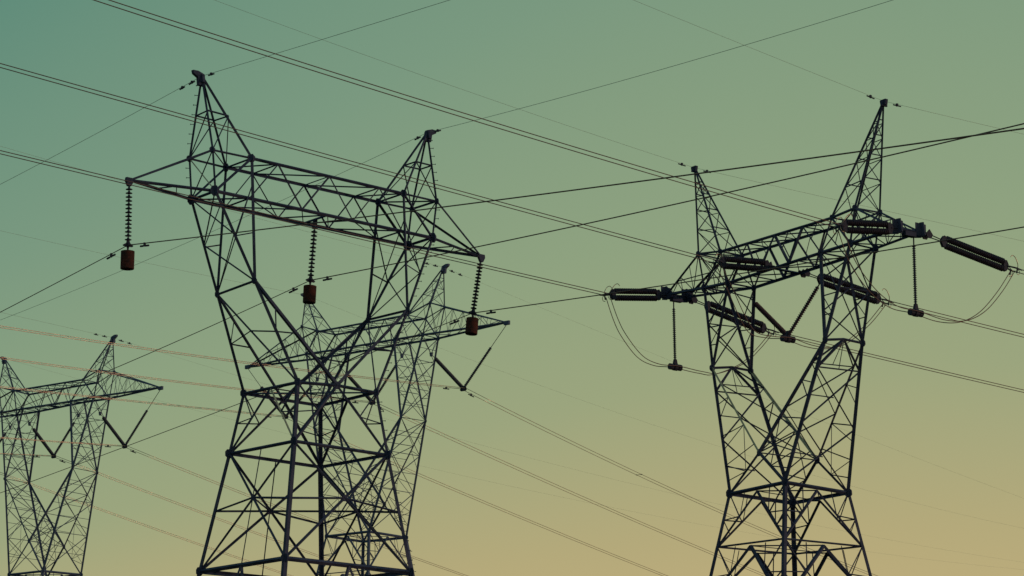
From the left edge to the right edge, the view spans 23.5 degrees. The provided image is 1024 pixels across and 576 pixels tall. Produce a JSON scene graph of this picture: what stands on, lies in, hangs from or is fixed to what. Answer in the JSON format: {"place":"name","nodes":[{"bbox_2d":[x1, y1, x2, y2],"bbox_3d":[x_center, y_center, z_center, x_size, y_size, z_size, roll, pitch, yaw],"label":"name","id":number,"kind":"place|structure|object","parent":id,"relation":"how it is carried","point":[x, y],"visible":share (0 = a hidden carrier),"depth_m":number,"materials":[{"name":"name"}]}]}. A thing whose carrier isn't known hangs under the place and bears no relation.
{"place":"outdoors","nodes":[
{"label":"outdoors","id":0,"kind":"place"},
{"bbox_2d":[0,0,1023,575],"label":"sky","id":1,"kind":"structure","parent":0,"point":[742,106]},
{"bbox_3d":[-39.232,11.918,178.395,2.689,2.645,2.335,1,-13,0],"label":"insulator string","id":2,"kind":"object","parent":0,"visible":0},
{"bbox_2d":[1,474,287,575],"bbox_3d":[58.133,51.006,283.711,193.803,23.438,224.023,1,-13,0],"label":"power wire","id":3,"kind":"object","parent":2,"relation":"attached to","point":[137,523],"visible":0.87,"depth_m":187.85,"materials":[{"name":"metal"}]},
{"bbox_2d":[0,472,291,575],"bbox_3d":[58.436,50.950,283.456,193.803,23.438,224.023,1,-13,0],"label":"power wire","id":4,"kind":"object","parent":2,"relation":"attached to","point":[142,523],"visible":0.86,"depth_m":187.68,"materials":[{"name":"metal"}]},
{"label":"ground","id":5,"kind":"structure","parent":0,"visible":0},
{"bbox_2d":[0,334,162,575],"bbox_3d":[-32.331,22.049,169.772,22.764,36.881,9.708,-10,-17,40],"label":"pylon","id":6,"kind":"object","parent":5,"relation":"on","point":[72,402],"visible":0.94,"depth_m":170.78,"materials":[{"name":"metal"}]},
{"bbox_2d":[30,425,55,458],"bbox_3d":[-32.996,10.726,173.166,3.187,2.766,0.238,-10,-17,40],"label":"insulator string","id":7,"kind":"object","parent":6,"relation":"hanging from","point":[41,439],"visible":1,"depth_m":172.97,"materials":[{"name":"ceramic"}]},
{"bbox_2d":[0,453,54,455],"bbox_3d":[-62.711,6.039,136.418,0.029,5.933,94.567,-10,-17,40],"label":"power wire","id":8,"kind":"object","parent":7,"relation":"attached to","point":[28,454],"visible":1,"depth_m":170.01,"materials":[{"name":"metal"}]},
{"bbox_2d":[57,458,360,572],"bbox_3d":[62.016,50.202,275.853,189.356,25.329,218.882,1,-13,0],"label":"power wire","id":9,"kind":"object","parent":7,"relation":"attached to","point":[190,509],"visible":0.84,"depth_m":180.76,"materials":[{"name":"metal"}]},
{"bbox_2d":[57,456,365,572],"bbox_3d":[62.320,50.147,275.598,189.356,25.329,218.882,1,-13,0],"label":"power wire","id":10,"kind":"object","parent":7,"relation":"attached to","point":[190,507],"visible":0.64,"depth_m":180.41,"materials":[{"name":"metal"}]},
{"bbox_2d":[54,420,75,454],"bbox_3d":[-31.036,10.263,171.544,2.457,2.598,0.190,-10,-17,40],"label":"insulator string","id":11,"kind":"object","parent":6,"relation":"hanging from","point":[64,438],"visible":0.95,"depth_m":171.59,"materials":[{"name":"ceramic"}]},
{"bbox_2d":[101,415,126,448],"bbox_3d":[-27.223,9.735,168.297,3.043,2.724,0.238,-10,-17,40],"label":"insulator string","id":12,"kind":"object","parent":6,"relation":"hanging from","point":[114,432],"visible":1,"depth_m":168.18,"materials":[{"name":"ceramic"}]},
{"bbox_2d":[2,438,122,446],"bbox_3d":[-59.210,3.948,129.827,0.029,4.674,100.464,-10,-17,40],"label":"power wire","id":13,"kind":"object","parent":12,"relation":"attached to","point":[59,442],"visible":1,"depth_m":163.32,"materials":[{"name":"metal"}]},
{"bbox_2d":[0,437,125,445],"bbox_3d":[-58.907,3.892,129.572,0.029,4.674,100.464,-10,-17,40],"label":"power wire","id":14,"kind":"object","parent":12,"relation":"attached to","point":[62,441],"visible":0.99,"depth_m":162.85,"materials":[{"name":"metal"}]},
{"bbox_2d":[127,448,462,575],"bbox_3d":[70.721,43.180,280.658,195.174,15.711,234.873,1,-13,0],"label":"power wire","id":15,"kind":"object","parent":12,"relation":"attached to","point":[276,507],"visible":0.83,"depth_m":175.76,"materials":[{"name":"metal"}]},
{"bbox_2d":[128,446,467,575],"bbox_3d":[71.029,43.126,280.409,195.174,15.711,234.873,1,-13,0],"label":"power wire","id":16,"kind":"object","parent":12,"relation":"attached to","point":[284,508],"visible":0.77,"depth_m":177.66,"materials":[{"name":"metal"}]},
{"bbox_2d":[125,390,159,444],"bbox_3d":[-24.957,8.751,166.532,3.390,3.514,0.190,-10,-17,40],"label":"insulator string","id":17,"kind":"object","parent":6,"relation":"hanging from","point":[136,427],"visible":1,"depth_m":166.66,"materials":[{"name":"ceramic"}]},
{"bbox_2d":[15,361,1022,569],"bbox_3d":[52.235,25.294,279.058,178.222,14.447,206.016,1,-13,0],"label":"earth wire","id":18,"kind":"object","parent":6,"relation":"attached to","point":[507,485],"visible":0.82,"depth_m":220.42,"materials":[{"name":"black metal"}]},
{"bbox_2d":[122,340,1018,561],"bbox_3d":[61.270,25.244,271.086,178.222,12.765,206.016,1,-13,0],"label":"earth wire","id":19,"kind":"object","parent":6,"relation":"attached to","point":[547,462],"visible":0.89,"depth_m":206.98,"materials":[{"name":"black metal"}]},
{"bbox_2d":[125,70,484,575],"bbox_3d":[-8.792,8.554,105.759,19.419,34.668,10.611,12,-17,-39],"label":"pylon","id":20,"kind":"object","parent":5,"relation":"on","point":[231,452],"visible":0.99,"depth_m":106.38,"materials":[{"name":"metal"}]},
{"bbox_2d":[1,79,195,183],"bbox_3d":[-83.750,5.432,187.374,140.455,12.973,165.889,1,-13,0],"label":"earth wire","id":21,"kind":"object","parent":20,"relation":"attached to","point":[98,132],"visible":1,"depth_m":111.88,"materials":[{"name":"black metal"}]},
{"bbox_2d":[123,186,132,246],"bbox_3d":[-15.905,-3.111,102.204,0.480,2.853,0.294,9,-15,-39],"label":"insulator string","id":22,"kind":"object","parent":20,"relation":"hanging from","point":[128,227],"visible":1,"depth_m":102.11,"materials":[{"name":"ceramic"}]},
{"bbox_2d":[0,246,124,312],"bbox_3d":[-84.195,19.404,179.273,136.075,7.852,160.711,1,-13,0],"label":"power wire","id":23,"kind":"object","parent":22,"relation":"attached to","point":[63,279],"visible":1,"depth_m":105.60,"materials":[{"name":"metal"}]},
{"bbox_2d":[120,246,134,270],"bbox_3d":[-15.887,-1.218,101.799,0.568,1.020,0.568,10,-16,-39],"label":"drum weight","id":24,"kind":"object","parent":22,"relation":"hanging from","point":[127,260],"visible":1,"depth_m":101.58,"materials":[{"name":"metal"}]},
{"bbox_2d":[129,128,1023,244],"bbox_3d":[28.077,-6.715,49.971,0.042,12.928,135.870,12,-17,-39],"label":"power wire","id":25,"kind":"object","parent":22,"relation":"hanging from","point":[609,185],"visible":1,"depth_m":78.70,"materials":[{"name":"metal"}]},
{"bbox_2d":[1,134,423,319],"bbox_3d":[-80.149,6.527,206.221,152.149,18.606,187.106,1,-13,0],"label":"earth wire","id":26,"kind":"object","parent":20,"relation":"attached to","point":[214,230],"visible":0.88,"depth_m":127.24,"materials":[{"name":"black metal"}]},
{"bbox_2d":[305,219,317,282],"bbox_3d":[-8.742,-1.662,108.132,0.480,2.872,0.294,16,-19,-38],"label":"insulator string","id":27,"kind":"object","parent":20,"relation":"hanging from","point":[312,259],"visible":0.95,"depth_m":108.04,"materials":[{"name":"ceramic"}]},
{"bbox_2d":[0,281,307,414],"bbox_3d":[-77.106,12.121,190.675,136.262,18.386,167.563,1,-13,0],"label":"power wire","id":28,"kind":"object","parent":27,"relation":"attached to","point":[155,350],"visible":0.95,"depth_m":117.21,"materials":[{"name":"metal"}]},
{"bbox_2d":[303,281,316,303],"bbox_3d":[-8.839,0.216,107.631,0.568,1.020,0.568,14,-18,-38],"label":"drum weight","id":29,"kind":"object","parent":27,"relation":"hanging from","point":[309,293],"visible":1,"depth_m":107.41,"materials":[{"name":"metal"}]},
{"bbox_2d":[312,123,1023,279],"bbox_3d":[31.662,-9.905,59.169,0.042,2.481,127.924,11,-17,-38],"label":"power wire","id":30,"kind":"object","parent":27,"relation":"attached to","point":[681,202],"visible":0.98,"depth_m":89.26,"materials":[{"name":"metal"}]},
{"bbox_2d":[204,0,448,75],"bbox_3d":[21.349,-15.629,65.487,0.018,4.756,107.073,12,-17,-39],"label":"earth wire","id":31,"kind":"object","parent":20,"relation":"attached to","point":[331,36],"visible":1,"depth_m":98.64,"materials":[{"name":"black metal"}]},
{"bbox_2d":[469,260,482,315],"bbox_3d":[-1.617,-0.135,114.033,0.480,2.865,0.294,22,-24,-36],"label":"insulator string","id":32,"kind":"object","parent":20,"relation":"hanging from","point":[474,301],"visible":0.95,"depth_m":113.91,"materials":[{"name":"ceramic"}]},
{"bbox_2d":[1,314,469,492],"bbox_3d":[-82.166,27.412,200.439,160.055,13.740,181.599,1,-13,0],"label":"power wire","id":33,"kind":"object","parent":32,"relation":"hanging from","point":[228,407],"visible":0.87,"depth_m":128.73,"materials":[{"name":"metal"}]},
{"bbox_2d":[465,314,478,335],"bbox_3d":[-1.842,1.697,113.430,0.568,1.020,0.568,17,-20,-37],"label":"drum weight","id":34,"kind":"object","parent":32,"relation":"hanging from","point":[471,329],"visible":1,"depth_m":113.20,"materials":[{"name":"metal"}]},
{"bbox_2d":[474,226,1023,312],"bbox_3d":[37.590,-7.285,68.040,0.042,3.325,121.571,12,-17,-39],"label":"power wire","id":35,"kind":"object","parent":32,"relation":"hanging from","point":[760,270],"visible":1,"depth_m":99.47,"materials":[{"name":"metal"}]},
{"bbox_2d":[431,0,891,131],"bbox_3d":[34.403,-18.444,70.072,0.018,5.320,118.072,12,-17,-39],"label":"earth wire","id":36,"kind":"object","parent":20,"relation":"attached to","point":[672,66],"visible":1,"depth_m":101.28,"materials":[{"name":"black metal"}]},
{"bbox_2d":[245,264,509,575],"bbox_3d":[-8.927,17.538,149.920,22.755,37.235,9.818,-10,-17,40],"label":"pylon","id":37,"kind":"object","parent":5,"relation":"on","point":[368,536],"visible":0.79,"depth_m":150.71,"materials":[{"name":"metal"}]},
{"bbox_2d":[3,231,301,294],"bbox_3d":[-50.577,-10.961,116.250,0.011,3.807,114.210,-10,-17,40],"label":"earth wire","id":38,"kind":"object","parent":37,"relation":"attached to","point":[139,261],"visible":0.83,"depth_m":147.88,"materials":[{"name":"black metal"}]},
{"bbox_2d":[1,146,437,265],"bbox_3d":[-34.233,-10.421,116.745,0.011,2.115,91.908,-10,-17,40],"label":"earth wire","id":39,"kind":"object","parent":37,"relation":"attached to","point":[214,206],"visible":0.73,"depth_m":137.42,"materials":[{"name":"black metal"}]},
{"bbox_2d":[248,369,287,418],"bbox_3d":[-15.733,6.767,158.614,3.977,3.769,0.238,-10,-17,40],"label":"insulator string","id":40,"kind":"object","parent":37,"relation":"hanging from","point":[275,405],"visible":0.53,"depth_m":158.04,"materials":[{"name":"ceramic"}]},
{"bbox_2d":[0,387,280,416],"bbox_3d":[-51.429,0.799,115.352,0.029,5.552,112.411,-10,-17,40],"label":"power wire","id":41,"kind":"object","parent":40,"relation":"attached to","point":[132,401],"visible":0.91,"depth_m":147.84,"materials":[{"name":"metal"}]},
{"bbox_2d":[0,386,281,415],"bbox_3d":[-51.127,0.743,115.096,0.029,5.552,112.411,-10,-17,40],"label":"power wire","id":42,"kind":"object","parent":40,"relation":"attached to","point":[133,400],"visible":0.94,"depth_m":147.32,"materials":[{"name":"metal"}]},
{"bbox_2d":[288,419,661,575],"bbox_3d":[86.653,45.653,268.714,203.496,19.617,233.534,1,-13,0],"label":"power wire","id":43,"kind":"object","parent":40,"relation":"attached to","point":[493,507],"visible":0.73,"depth_m":171.72,"materials":[{"name":"metal"}]},
{"bbox_2d":[288,416,666,575],"bbox_3d":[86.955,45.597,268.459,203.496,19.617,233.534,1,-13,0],"label":"power wire","id":44,"kind":"object","parent":40,"relation":"attached to","point":[499,507],"visible":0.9,"depth_m":171.97,"materials":[{"name":"metal"}]},
{"bbox_2d":[285,385,311,415],"bbox_3d":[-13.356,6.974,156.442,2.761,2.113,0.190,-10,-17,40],"label":"insulator string","id":45,"kind":"object","parent":37,"relation":"hanging from","point":[292,407],"visible":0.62,"depth_m":156.49,"materials":[{"name":"ceramic"}]},
{"bbox_2d":[342,369,375,404],"bbox_3d":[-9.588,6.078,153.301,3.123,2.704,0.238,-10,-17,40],"label":"insulator string","id":46,"kind":"object","parent":37,"relation":"hanging from","point":[354,382],"visible":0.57,"depth_m":153.32,"materials":[{"name":"ceramic"}]},
{"bbox_2d":[0,358,368,402],"bbox_3d":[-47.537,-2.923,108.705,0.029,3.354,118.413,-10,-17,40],"label":"power wire","id":47,"kind":"object","parent":46,"relation":"attached to","point":[155,379],"visible":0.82,"depth_m":138.77,"materials":[{"name":"metal"}]},
{"bbox_2d":[2,357,372,401],"bbox_3d":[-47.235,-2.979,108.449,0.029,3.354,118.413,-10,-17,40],"label":"power wire","id":48,"kind":"object","parent":46,"relation":"attached to","point":[149,377],"visible":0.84,"depth_m":137.99,"materials":[{"name":"metal"}]},
{"bbox_2d":[376,402,762,573],"bbox_3d":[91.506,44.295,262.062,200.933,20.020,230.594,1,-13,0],"label":"power wire","id":49,"kind":"object","parent":46,"relation":"attached to","point":[562,487],"visible":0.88,"depth_m":164.60,"materials":[{"name":"metal"}]},
{"bbox_2d":[376,405,762,575],"bbox_3d":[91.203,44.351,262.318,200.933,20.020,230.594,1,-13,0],"label":"power wire","id":50,"kind":"object","parent":46,"relation":"attached to","point":[563,490],"visible":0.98,"depth_m":164.98,"materials":[{"name":"metal"}]},
{"bbox_2d":[372,364,397,399],"bbox_3d":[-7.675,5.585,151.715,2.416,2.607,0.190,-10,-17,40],"label":"insulator string","id":51,"kind":"object","parent":37,"relation":"hanging from","point":[385,382],"visible":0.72,"depth_m":151.69,"materials":[{"name":"ceramic"}]},
{"bbox_2d":[432,355,466,390],"bbox_3d":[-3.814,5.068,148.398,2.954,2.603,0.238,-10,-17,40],"label":"insulator string","id":52,"kind":"object","parent":37,"relation":"hanging from","point":[446,370],"visible":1,"depth_m":148.21,"materials":[{"name":"ceramic"}]},
{"bbox_2d":[0,327,459,388],"bbox_3d":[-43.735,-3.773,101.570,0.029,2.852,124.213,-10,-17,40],"label":"power wire","id":53,"kind":"object","parent":52,"relation":"attached to","point":[216,359],"visible":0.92,"depth_m":131.94,"materials":[{"name":"metal"}]},
{"bbox_2d":[0,325,462,387],"bbox_3d":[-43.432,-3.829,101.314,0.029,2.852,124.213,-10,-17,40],"label":"power wire","id":54,"kind":"object","parent":52,"relation":"attached to","point":[219,358],"visible":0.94,"depth_m":131.66,"materials":[{"name":"metal"}]},
{"bbox_2d":[466,391,865,573],"bbox_3d":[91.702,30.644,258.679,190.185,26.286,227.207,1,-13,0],"label":"power wire","id":55,"kind":"object","parent":52,"relation":"attached to","point":[640,476],"visible":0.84,"depth_m":159.61,"materials":[{"name":"metal"}]},
{"bbox_2d":[468,389,876,575],"bbox_3d":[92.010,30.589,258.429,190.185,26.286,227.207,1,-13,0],"label":"power wire","id":56,"kind":"object","parent":52,"relation":"attached to","point":[644,475],"visible":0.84,"depth_m":159.13,"materials":[{"name":"metal"}]},
{"bbox_2d":[464,326,505,386],"bbox_3d":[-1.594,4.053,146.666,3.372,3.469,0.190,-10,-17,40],"label":"insulator string","id":57,"kind":"object","parent":37,"relation":"hanging from","point":[477,367],"visible":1,"depth_m":146.81,"materials":[{"name":"ceramic"}]},
{"bbox_2d":[316,299,1019,527],"bbox_3d":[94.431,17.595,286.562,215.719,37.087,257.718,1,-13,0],"label":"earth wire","id":58,"kind":"object","parent":37,"relation":"attached to","point":[625,415],"visible":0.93,"depth_m":178.89,"materials":[{"name":"black metal"}]},
{"bbox_2d":[456,272,1021,497],"bbox_3d":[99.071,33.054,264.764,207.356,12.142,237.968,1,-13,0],"label":"earth wire","id":59,"kind":"object","parent":37,"relation":"attached to","point":[729,384],"visible":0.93,"depth_m":170.91,"materials":[{"name":"black metal"}]},
{"bbox_2d":[661,99,925,575],"bbox_3d":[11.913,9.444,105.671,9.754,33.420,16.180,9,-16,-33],"label":"pylon","id":60,"kind":"object","parent":5,"relation":"on","point":[688,295],"visible":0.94,"depth_m":105.60,"materials":[{"name":"metal"}]},
{"bbox_2d":[215,0,690,166],"bbox_3d":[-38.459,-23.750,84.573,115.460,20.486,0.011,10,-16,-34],"label":"earth wire","id":61,"kind":"object","parent":60,"relation":"attached to","point":[445,83],"visible":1,"depth_m":107.01,"materials":[{"name":"black metal"}]},
{"bbox_2d":[600,283,665,301],"bbox_3d":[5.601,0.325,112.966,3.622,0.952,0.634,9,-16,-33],"label":"tension insulator","id":62,"kind":"object","parent":60,"relation":"attached to","point":[658,295],"visible":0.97,"depth_m":112.91,"materials":[{"name":"brown ceramic"}]},
{"bbox_2d":[0,153,597,293],"bbox_3d":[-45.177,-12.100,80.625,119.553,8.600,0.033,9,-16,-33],"label":"power wire","id":63,"kind":"object","parent":62,"relation":"attached to","point":[290,222],"visible":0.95,"depth_m":103.38,"materials":[{"name":"metal"}]},
{"bbox_2d":[0,150,605,292],"bbox_3d":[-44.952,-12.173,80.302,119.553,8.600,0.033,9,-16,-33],"label":"power wire","id":64,"kind":"object","parent":62,"relation":"attached to","point":[293,220],"visible":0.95,"depth_m":102.94,"materials":[{"name":"metal"}]},
{"bbox_2d":[668,301,682,370],"bbox_3d":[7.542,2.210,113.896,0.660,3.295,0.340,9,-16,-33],"label":"insulator string","id":65,"kind":"object","parent":60,"relation":"hanging from","point":[675,368],"visible":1,"depth_m":113.67,"materials":[{"name":"ceramic"}]},
{"bbox_2d":[606,298,768,374],"bbox_3d":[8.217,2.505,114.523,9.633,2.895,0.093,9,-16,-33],"label":"jumper wire","id":66,"kind":"object","parent":65,"relation":"attached to","point":[667,366],"visible":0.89,"depth_m":113.10,"materials":[{"name":"metal"}]},
{"bbox_2d":[610,298,772,373],"bbox_3d":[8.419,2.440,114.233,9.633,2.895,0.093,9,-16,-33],"label":"jumper wire","id":67,"kind":"object","parent":65,"relation":"attached to","point":[676,365],"visible":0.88,"depth_m":113.17,"materials":[{"name":"metal"}]},
{"bbox_2d":[689,297,778,336],"bbox_3d":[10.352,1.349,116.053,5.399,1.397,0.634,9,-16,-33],"label":"tension insulator","id":68,"kind":"object","parent":60,"relation":"attached to","point":[762,328],"visible":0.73,"depth_m":116.11,"materials":[{"name":"brown ceramic"}]},
{"bbox_2d":[774,333,1023,392],"bbox_3d":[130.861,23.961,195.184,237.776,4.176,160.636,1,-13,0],"label":"power wire","id":69,"kind":"object","parent":68,"relation":"attached to","point":[913,366],"visible":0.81,"depth_m":122.53,"materials":[{"name":"metal"}]},
{"bbox_2d":[777,331,1022,389],"bbox_3d":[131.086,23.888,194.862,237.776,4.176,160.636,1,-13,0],"label":"power wire","id":70,"kind":"object","parent":68,"relation":"attached to","point":[910,363],"visible":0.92,"depth_m":121.92,"materials":[{"name":"metal"}]},
{"bbox_2d":[708,251,774,271],"bbox_3d":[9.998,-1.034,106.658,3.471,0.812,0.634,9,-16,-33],"label":"tension insulator","id":71,"kind":"object","parent":60,"relation":"attached to","point":[723,260],"visible":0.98,"depth_m":106.56,"materials":[{"name":"brown ceramic"}]},
{"bbox_2d":[0,67,710,261],"bbox_3d":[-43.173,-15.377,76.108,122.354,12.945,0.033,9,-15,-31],"label":"power wire","id":72,"kind":"object","parent":71,"relation":"attached to","point":[345,163],"visible":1,"depth_m":97.02,"materials":[{"name":"metal"}]},
{"bbox_2d":[0,63,715,259],"bbox_3d":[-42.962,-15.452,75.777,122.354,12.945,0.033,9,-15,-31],"label":"power wire","id":73,"kind":"object","parent":71,"relation":"attached to","point":[346,159],"visible":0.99,"depth_m":96.53,"materials":[{"name":"metal"}]},
{"bbox_2d":[634,0,879,99],"bbox_3d":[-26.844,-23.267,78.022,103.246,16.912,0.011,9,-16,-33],"label":"earth wire","id":74,"kind":"object","parent":60,"relation":"attached to","point":[752,48],"visible":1,"depth_m":100.59,"materials":[{"name":"black metal"}]},
{"bbox_2d":[750,298,795,342],"bbox_3d":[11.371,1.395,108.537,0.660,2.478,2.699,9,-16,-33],"label":"insulator string","id":75,"kind":"object","parent":60,"relation":"hanging from","point":[773,321],"visible":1,"depth_m":107.96,"materials":[{"name":"brown ceramic"}]},
{"bbox_2d":[715,264,882,348],"bbox_3d":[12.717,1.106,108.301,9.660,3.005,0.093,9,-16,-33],"label":"jumper wire","id":76,"kind":"object","parent":75,"relation":"attached to","point":[779,338],"visible":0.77,"depth_m":106.77,"materials":[{"name":"metal"}]},
{"bbox_2d":[721,265,886,347],"bbox_3d":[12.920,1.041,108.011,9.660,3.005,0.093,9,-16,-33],"label":"jumper wire","id":77,"kind":"object","parent":75,"relation":"attached to","point":[786,337],"visible":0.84,"depth_m":106.59,"materials":[{"name":"metal"}]},
{"bbox_2d":[788,283,819,334],"bbox_3d":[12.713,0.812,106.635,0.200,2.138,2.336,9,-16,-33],"label":"insulator string","id":78,"kind":"object","parent":60,"relation":"hanging from","point":[804,308],"visible":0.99,"depth_m":106.68,"materials":[{"name":"brown ceramic"}]},
{"bbox_2d":[798,268,893,308],"bbox_3d":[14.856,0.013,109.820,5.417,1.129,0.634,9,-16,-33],"label":"tension insulator","id":79,"kind":"object","parent":60,"relation":"attached to","point":[829,285],"visible":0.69,"depth_m":109.86,"materials":[{"name":"brown ceramic"}]},
{"bbox_2d":[890,304,1023,337],"bbox_3d":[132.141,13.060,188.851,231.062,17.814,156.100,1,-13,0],"label":"power wire","id":80,"kind":"object","parent":79,"relation":"attached to","point":[966,323],"visible":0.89,"depth_m":114.15,"materials":[{"name":"metal"}]},
{"bbox_2d":[894,302,1023,334],"bbox_3d":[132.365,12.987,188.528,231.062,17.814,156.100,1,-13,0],"label":"power wire","id":81,"kind":"object","parent":79,"relation":"attached to","point":[960,318],"visible":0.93,"depth_m":113.29,"materials":[{"name":"metal"}]},
{"bbox_2d":[698,168,1020,240],"bbox_3d":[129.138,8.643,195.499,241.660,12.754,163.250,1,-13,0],"label":"earth wire","id":82,"kind":"object","parent":60,"relation":"attached to","point":[861,205],"visible":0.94,"depth_m":120.09,"materials":[{"name":"black metal"}]},
{"bbox_2d":[830,214,897,234],"bbox_3d":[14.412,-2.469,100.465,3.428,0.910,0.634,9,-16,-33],"label":"tension insulator","id":83,"kind":"object","parent":60,"relation":"attached to","point":[889,228],"visible":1,"depth_m":100.36,"materials":[{"name":"brown ceramic"}]},
{"bbox_2d":[94,0,831,225],"bbox_3d":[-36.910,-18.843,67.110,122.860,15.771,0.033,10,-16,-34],"label":"power wire","id":84,"kind":"object","parent":83,"relation":"attached to","point":[448,112],"visible":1,"depth_m":89.27,"materials":[{"name":"metal"}]},
{"bbox_2d":[109,0,837,223],"bbox_3d":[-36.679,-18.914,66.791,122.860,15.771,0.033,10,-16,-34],"label":"power wire","id":85,"kind":"object","parent":83,"relation":"attached to","point":[459,111],"visible":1,"depth_m":89.11,"materials":[{"name":"metal"}]},
{"bbox_2d":[907,237,923,316],"bbox_3d":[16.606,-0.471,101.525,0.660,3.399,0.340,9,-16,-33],"label":"insulator string","id":86,"kind":"object","parent":60,"relation":"hanging from","point":[914,313],"visible":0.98,"depth_m":101.30,"materials":[{"name":"ceramic"}]},
{"bbox_2d":[843,230,1014,321],"bbox_3d":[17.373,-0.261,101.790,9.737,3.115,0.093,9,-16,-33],"label":"jumper wire","id":87,"kind":"object","parent":86,"relation":"attached to","point":[916,310],"visible":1,"depth_m":100.97,"materials":[{"name":"metal"}]},
{"bbox_2d":[889,102,1020,133],"bbox_3d":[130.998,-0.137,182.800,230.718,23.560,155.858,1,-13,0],"label":"earth wire","id":88,"kind":"object","parent":60,"relation":"attached to","point":[952,117],"visible":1,"depth_m":106.47,"materials":[{"name":"black metal"}]},
{"bbox_2d":[922,229,1021,276],"bbox_3d":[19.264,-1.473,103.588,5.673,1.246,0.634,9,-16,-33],"label":"tension insulator","id":89,"kind":"object","parent":60,"relation":"attached to","point":[998,263],"visible":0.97,"depth_m":103.65,"materials":[{"name":"brown ceramic"}]},
{"bbox_2d":[837,229,1009,322],"bbox_3d":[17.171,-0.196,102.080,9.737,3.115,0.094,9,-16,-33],"label":"jumper wire","id":90,"kind":"object","parent":89,"relation":"attached to","point":[906,311],"visible":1,"depth_m":100.96,"materials":[{"name":"metal"}]}
]}

